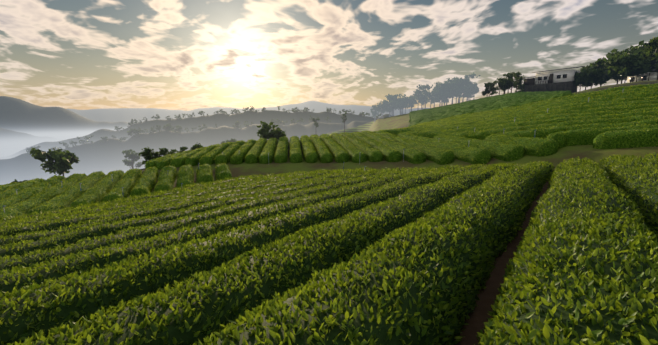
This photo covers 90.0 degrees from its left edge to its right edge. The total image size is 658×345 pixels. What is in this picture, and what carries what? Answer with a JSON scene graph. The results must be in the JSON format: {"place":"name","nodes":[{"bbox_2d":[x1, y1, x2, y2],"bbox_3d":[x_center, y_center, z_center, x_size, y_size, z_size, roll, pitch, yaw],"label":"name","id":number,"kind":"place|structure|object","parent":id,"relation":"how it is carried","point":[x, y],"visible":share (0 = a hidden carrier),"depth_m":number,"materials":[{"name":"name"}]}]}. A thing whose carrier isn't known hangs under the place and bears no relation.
{"place":"outdoors","nodes":[
{"label":"outdoors","id":0,"kind":"place"},
{"bbox_2d":[0,80,657,344],"bbox_3d":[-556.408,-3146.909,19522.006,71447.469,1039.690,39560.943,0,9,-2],"label":"ground","id":1,"kind":"structure","parent":0,"point":[24,125],"depth_m":543.73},
{"bbox_2d":[30,148,79,176],"bbox_3d":[-51.023,0.482,62.949,6.357,11.008,7.386,0,9,-2],"label":"tree","id":2,"kind":"object","parent":1,"relation":"on","point":[63,162],"visible":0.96,"depth_m":61.07,"materials":[{"name":"green plant"}]},
{"bbox_2d":[0,164,231,218],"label":"tea rows","id":3,"kind":"object","parent":1,"relation":"on","point":[66,200],"visible":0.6,"depth_m":29.57,"materials":[{"name":"green plant"}]},
{"bbox_2d":[122,149,142,168],"bbox_3d":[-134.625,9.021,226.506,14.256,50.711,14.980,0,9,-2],"label":"tree","id":4,"kind":"object","parent":1,"relation":"on","point":[132,156],"visible":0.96,"depth_m":224.24,"materials":[{"name":"grey plant"}]},
{"bbox_2d":[139,149,150,164],"bbox_3d":[-26.038,-1.881,47.349,2.079,3.066,2.140,-7,11,-41],"label":"tree","id":5,"kind":"object","parent":1,"relation":"on","point":[143,152],"visible":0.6,"depth_m":46.87,"materials":[{"name":"green plant"}]},
{"bbox_2d":[142,146,157,159],"bbox_3d":[-25.928,-2.180,47.428,2.083,3.220,1.962,0,9,-2],"label":"tree","id":6,"kind":"object","parent":1,"relation":"on","point":[147,150],"visible":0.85,"depth_m":46.98,"materials":[{"name":"green plant"}]},
{"bbox_2d":[153,151,163,157],"bbox_3d":[-25.160,-2.025,48.740,2.003,2.473,1.897,0,9,-2],"label":"tree","id":7,"kind":"object","parent":1,"relation":"on","point":[157,154],"visible":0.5,"depth_m":48.22,"materials":[{"name":"green plant"}]},
{"bbox_2d":[159,148,171,156],"bbox_3d":[-24.365,-2.454,49.343,2.015,2.676,2.215,-4,9,-26],"label":"tree","id":8,"kind":"object","parent":1,"relation":"on","point":[164,150],"visible":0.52,"depth_m":48.64,"materials":[{"name":"green plant"}]},
{"bbox_2d":[177,146,187,152],"bbox_3d":[-25.017,-2.944,56.861,2.163,3.301,2.004,7,11,40],"label":"tree","id":9,"kind":"object","parent":1,"relation":"on","point":[183,148],"visible":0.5,"depth_m":56.58,"materials":[{"name":"green plant"}]},
{"bbox_2d":[190,142,200,150],"bbox_3d":[-23.628,-3.550,57.178,2.748,3.507,2.302,0,9,-2],"label":"tree","id":10,"kind":"object","parent":1,"relation":"on","point":[194,147],"visible":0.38,"depth_m":56.71,"materials":[{"name":"green plant"}]},
{"bbox_2d":[221,138,235,143],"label":"tree","id":11,"kind":"object","parent":1,"relation":"on","point":[231,140],"visible":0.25,"depth_m":191.01,"materials":[{"name":"green plant"}]},
{"bbox_2d":[256,121,286,139],"bbox_3d":[-11.211,-7.307,64.244,5.972,5.548,5.367,0,9,-2],"label":"tree","id":12,"kind":"object","parent":1,"relation":"on","point":[266,133],"visible":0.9,"depth_m":63.48,"materials":[{"name":"green plant"}]},
{"bbox_2d":[312,118,319,126],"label":"tree","id":13,"kind":"object","parent":1,"relation":"on","point":[316,123],"visible":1,"depth_m":265.22,"materials":[{"name":"grey plant"}]},
{"bbox_2d":[0,192,657,344],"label":"tea bushes","id":14,"kind":"object","parent":1,"relation":"on","point":[494,327],"visible":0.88,"depth_m":4.01,"materials":[{"name":"green plant"}]},
{"bbox_2d":[0,155,657,344],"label":"tea rows","id":15,"kind":"object","parent":1,"relation":"on","point":[580,328],"visible":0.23,"depth_m":4.63,"materials":[{"name":"green plant"}]},
{"bbox_2d":[0,152,657,271],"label":"tea bushes","id":16,"kind":"object","parent":1,"relation":"on","point":[611,180],"visible":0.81,"depth_m":11.98,"materials":[{"name":"green plant"}]},
{"bbox_2d":[0,83,657,218],"bbox_3d":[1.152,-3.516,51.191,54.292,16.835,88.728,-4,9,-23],"label":"tea field","id":17,"kind":"structure","parent":1,"relation":"on","point":[583,137],"depth_m":34.50,"materials":[{"name":"green plant"}]},
{"bbox_2d":[341,112,346,131],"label":"tree","id":18,"kind":"object","parent":1,"relation":"on","point":[344,117],"visible":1,"depth_m":266.11,"materials":[{"name":"grey plant"}]},
{"bbox_2d":[372,105,377,120],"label":"ridge tree","id":19,"kind":"object","parent":1,"relation":"on","point":[373,106],"visible":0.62,"depth_m":208.12,"materials":[{"name":"grey plant"}]},
{"bbox_2d":[377,103,385,118],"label":"ridge tree","id":20,"kind":"object","parent":1,"relation":"on","point":[380,111],"visible":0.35,"depth_m":211.29,"materials":[{"name":"grey plant"}]},
{"bbox_2d":[375,100,389,118],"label":"ridge tree","id":21,"kind":"object","parent":1,"relation":"on","point":[381,105],"visible":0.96,"depth_m":197.21,"materials":[{"name":"grey plant"}]},
{"bbox_2d":[386,103,392,116],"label":"ridge tree","id":22,"kind":"object","parent":1,"relation":"on","point":[389,109],"visible":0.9,"depth_m":194.08,"materials":[{"name":"grey plant"}]},
{"bbox_2d":[385,94,395,115],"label":"ridge tree","id":23,"kind":"object","parent":1,"relation":"on","point":[391,101],"visible":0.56,"depth_m":192.38,"materials":[{"name":"grey plant"}]},
{"bbox_2d":[395,94,406,114],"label":"ridge tree","id":24,"kind":"object","parent":1,"relation":"on","point":[402,101],"visible":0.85,"depth_m":181.04,"materials":[{"name":"grey plant"}]},
{"bbox_2d":[401,97,410,113],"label":"ridge tree","id":25,"kind":"object","parent":1,"relation":"on","point":[406,105],"visible":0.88,"depth_m":179.54,"materials":[{"name":"grey plant"}]},
{"bbox_2d":[405,98,415,110],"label":"ridge tree","id":26,"kind":"object","parent":1,"relation":"on","point":[410,101],"visible":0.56,"depth_m":181.94,"materials":[{"name":"grey plant"}]},
{"bbox_2d":[412,90,419,104],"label":"ridge tree","id":27,"kind":"object","parent":1,"relation":"on","point":[415,95],"visible":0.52,"depth_m":175.52,"materials":[{"name":"grey plant"}]},
{"bbox_2d":[415,88,427,109],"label":"ridge tree","id":28,"kind":"object","parent":1,"relation":"on","point":[417,91],"visible":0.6,"depth_m":170.78,"materials":[{"name":"grey plant"}]},
{"bbox_2d":[416,84,432,108],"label":"ridge tree","id":29,"kind":"object","parent":1,"relation":"on","point":[426,86],"visible":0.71,"depth_m":169.10,"materials":[{"name":"grey plant"}]},
{"bbox_2d":[422,90,436,107],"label":"ridge tree","id":30,"kind":"object","parent":1,"relation":"on","point":[432,99],"visible":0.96,"depth_m":162.71,"materials":[{"name":"grey plant"}]},
{"bbox_2d":[431,83,449,106],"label":"ridge tree","id":31,"kind":"object","parent":1,"relation":"on","point":[436,93],"visible":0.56,"depth_m":157.51,"materials":[{"name":"grey plant"}]},
{"bbox_2d":[439,82,448,105],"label":"ridge tree","id":32,"kind":"object","parent":1,"relation":"on","point":[445,86],"visible":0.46,"depth_m":155.53,"materials":[{"name":"grey plant"}]},
{"bbox_2d":[440,82,450,104],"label":"ridge tree","id":33,"kind":"object","parent":1,"relation":"on","point":[444,92],"visible":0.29,"depth_m":156.34,"materials":[{"name":"grey plant"}]},
{"bbox_2d":[445,82,458,103],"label":"ridge tree","id":34,"kind":"object","parent":1,"relation":"on","point":[449,94],"visible":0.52,"depth_m":152.31,"materials":[{"name":"grey plant"}]},
{"bbox_2d":[446,77,457,103],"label":"ridge tree","id":35,"kind":"object","parent":1,"relation":"on","point":[449,80],"visible":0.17,"depth_m":156.29,"materials":[{"name":"grey plant"}]},
{"bbox_2d":[449,84,462,102],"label":"ridge tree","id":36,"kind":"object","parent":1,"relation":"on","point":[455,95],"visible":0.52,"depth_m":151.81,"materials":[{"name":"grey plant"}]},
{"bbox_2d":[448,77,468,102],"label":"ridge tree","id":37,"kind":"object","parent":1,"relation":"on","point":[459,89],"visible":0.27,"depth_m":152.39,"materials":[{"name":"grey plant"}]},
{"bbox_2d":[452,81,464,102],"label":"ridge tree","id":38,"kind":"object","parent":1,"relation":"on","point":[458,93],"visible":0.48,"depth_m":150.90,"materials":[{"name":"grey plant"}]},
{"bbox_2d":[457,77,473,101],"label":"ridge tree","id":39,"kind":"object","parent":1,"relation":"on","point":[465,83],"visible":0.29,"depth_m":149.59,"materials":[{"name":"grey plant"}]},
{"bbox_2d":[454,72,480,100],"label":"ridge tree","id":40,"kind":"object","parent":1,"relation":"on","point":[469,87],"visible":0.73,"depth_m":148.27,"materials":[{"name":"grey plant"}]},
{"bbox_2d":[463,87,474,97],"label":"ridge tree","id":41,"kind":"object","parent":1,"relation":"on","point":[467,93],"visible":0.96,"depth_m":148.75,"materials":[{"name":"grey plant"}]},
{"bbox_2d":[470,82,478,99],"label":"ridge tree","id":42,"kind":"object","parent":1,"relation":"on","point":[476,89],"visible":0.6,"depth_m":148.46,"materials":[{"name":"grey plant"}]},
{"bbox_2d":[482,82,492,96],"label":"ridge tree","id":43,"kind":"object","parent":1,"relation":"on","point":[486,90],"visible":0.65,"depth_m":143.99,"materials":[{"name":"green plant"}]},
{"bbox_2d":[408,91,571,126],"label":"tea bushes","id":44,"kind":"object","parent":1,"relation":"on","point":[502,101],"depth_m":84.03,"materials":[{"name":"green plant"}]},
{"bbox_2d":[487,81,496,95],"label":"ridge tree","id":45,"kind":"object","parent":1,"relation":"on","point":[492,88],"visible":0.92,"depth_m":139.03,"materials":[{"name":"green plant"}]},
{"bbox_2d":[493,81,505,94],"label":"ridge tree","id":46,"kind":"object","parent":1,"relation":"on","point":[500,85],"visible":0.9,"depth_m":130.89,"materials":[{"name":"green plant"}]},
{"bbox_2d":[502,80,510,90],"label":"ridge tree","id":47,"kind":"object","parent":1,"relation":"on","point":[503,83],"visible":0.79,"depth_m":129.79,"materials":[{"name":"green plant"}]},
{"bbox_2d":[503,74,512,92],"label":"ridge tree","id":48,"kind":"object","parent":1,"relation":"on","point":[509,76],"visible":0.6,"depth_m":129.37,"materials":[{"name":"green plant"}]},
{"bbox_2d":[507,72,521,92],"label":"ridge tree","id":49,"kind":"object","parent":1,"relation":"on","point":[512,86],"visible":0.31,"depth_m":131.30,"materials":[{"name":"green plant"}]},
{"bbox_2d":[511,71,525,91],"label":"ridge tree","id":50,"kind":"object","parent":1,"relation":"on","point":[519,82],"visible":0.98,"depth_m":121.81,"materials":[{"name":"green plant"}]},
{"bbox_2d":[515,85,524,91],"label":"hill tree","id":51,"kind":"object","parent":1,"relation":"on","point":[521,89],"visible":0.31,"depth_m":141.77,"materials":[{"name":"green plant"}]},
{"bbox_2d":[523,66,584,92],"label":"building","id":52,"kind":"structure","parent":1,"relation":"on","point":[561,80],"depth_m":120.60,"materials":[{"name":"paint"}]},
{"bbox_2d":[573,71,596,89],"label":"hill tree","id":53,"kind":"object","parent":1,"relation":"on","point":[578,78],"visible":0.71,"depth_m":116.04,"materials":[{"name":"green plant"}]},
{"bbox_2d":[580,68,607,88],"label":"hill tree","id":54,"kind":"object","parent":1,"relation":"on","point":[592,76],"visible":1,"depth_m":110.75,"materials":[{"name":"green plant"}]},
{"bbox_2d":[580,64,607,89],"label":"hill tree","id":55,"kind":"object","parent":1,"relation":"on","point":[590,66],"visible":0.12,"depth_m":127.26,"materials":[{"name":"green plant"}]},
{"bbox_2d":[590,58,608,86],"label":"hill tree","id":56,"kind":"object","parent":1,"relation":"on","point":[599,61],"visible":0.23,"depth_m":130.66,"materials":[{"name":"green plant"}]},
{"bbox_2d":[601,45,638,83],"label":"hill tree","id":57,"kind":"object","parent":1,"relation":"on","point":[613,51],"visible":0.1,"depth_m":124.14,"materials":[{"name":"green plant"}]},
{"bbox_2d":[601,53,644,83],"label":"hill tree","id":58,"kind":"object","parent":1,"relation":"on","point":[611,63],"visible":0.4,"depth_m":101.93,"materials":[{"name":"green plant"}]},
{"bbox_2d":[609,49,644,80],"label":"hill tree","id":59,"kind":"object","parent":1,"relation":"on","point":[617,77],"visible":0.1,"depth_m":119.25,"materials":[{"name":"green plant"}]},
{"bbox_2d":[615,53,655,81],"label":"hill tree","id":60,"kind":"object","parent":1,"relation":"on","point":[637,66],"visible":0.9,"depth_m":97.77,"materials":[{"name":"green plant"}]},
{"bbox_2d":[620,66,657,82],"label":"house","id":61,"kind":"structure","parent":1,"relation":"on","point":[649,76],"depth_m":105.10,"materials":[{"name":"paint"}]},
{"bbox_2d":[638,36,657,69],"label":"hill tree","id":62,"kind":"object","parent":1,"relation":"on","point":[651,44],"visible":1,"depth_m":96.17,"materials":[{"name":"green plant"}]},
{"bbox_2d":[638,48,657,79],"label":"hill tree","id":63,"kind":"object","parent":1,"relation":"on","point":[645,55],"visible":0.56,"depth_m":103.87,"materials":[{"name":"green plant"}]},
{"bbox_2d":[0,0,657,110],"label":"sky","id":64,"kind":"structure","parent":0,"point":[186,55],"materials":[{"name":"white"}]}
]}

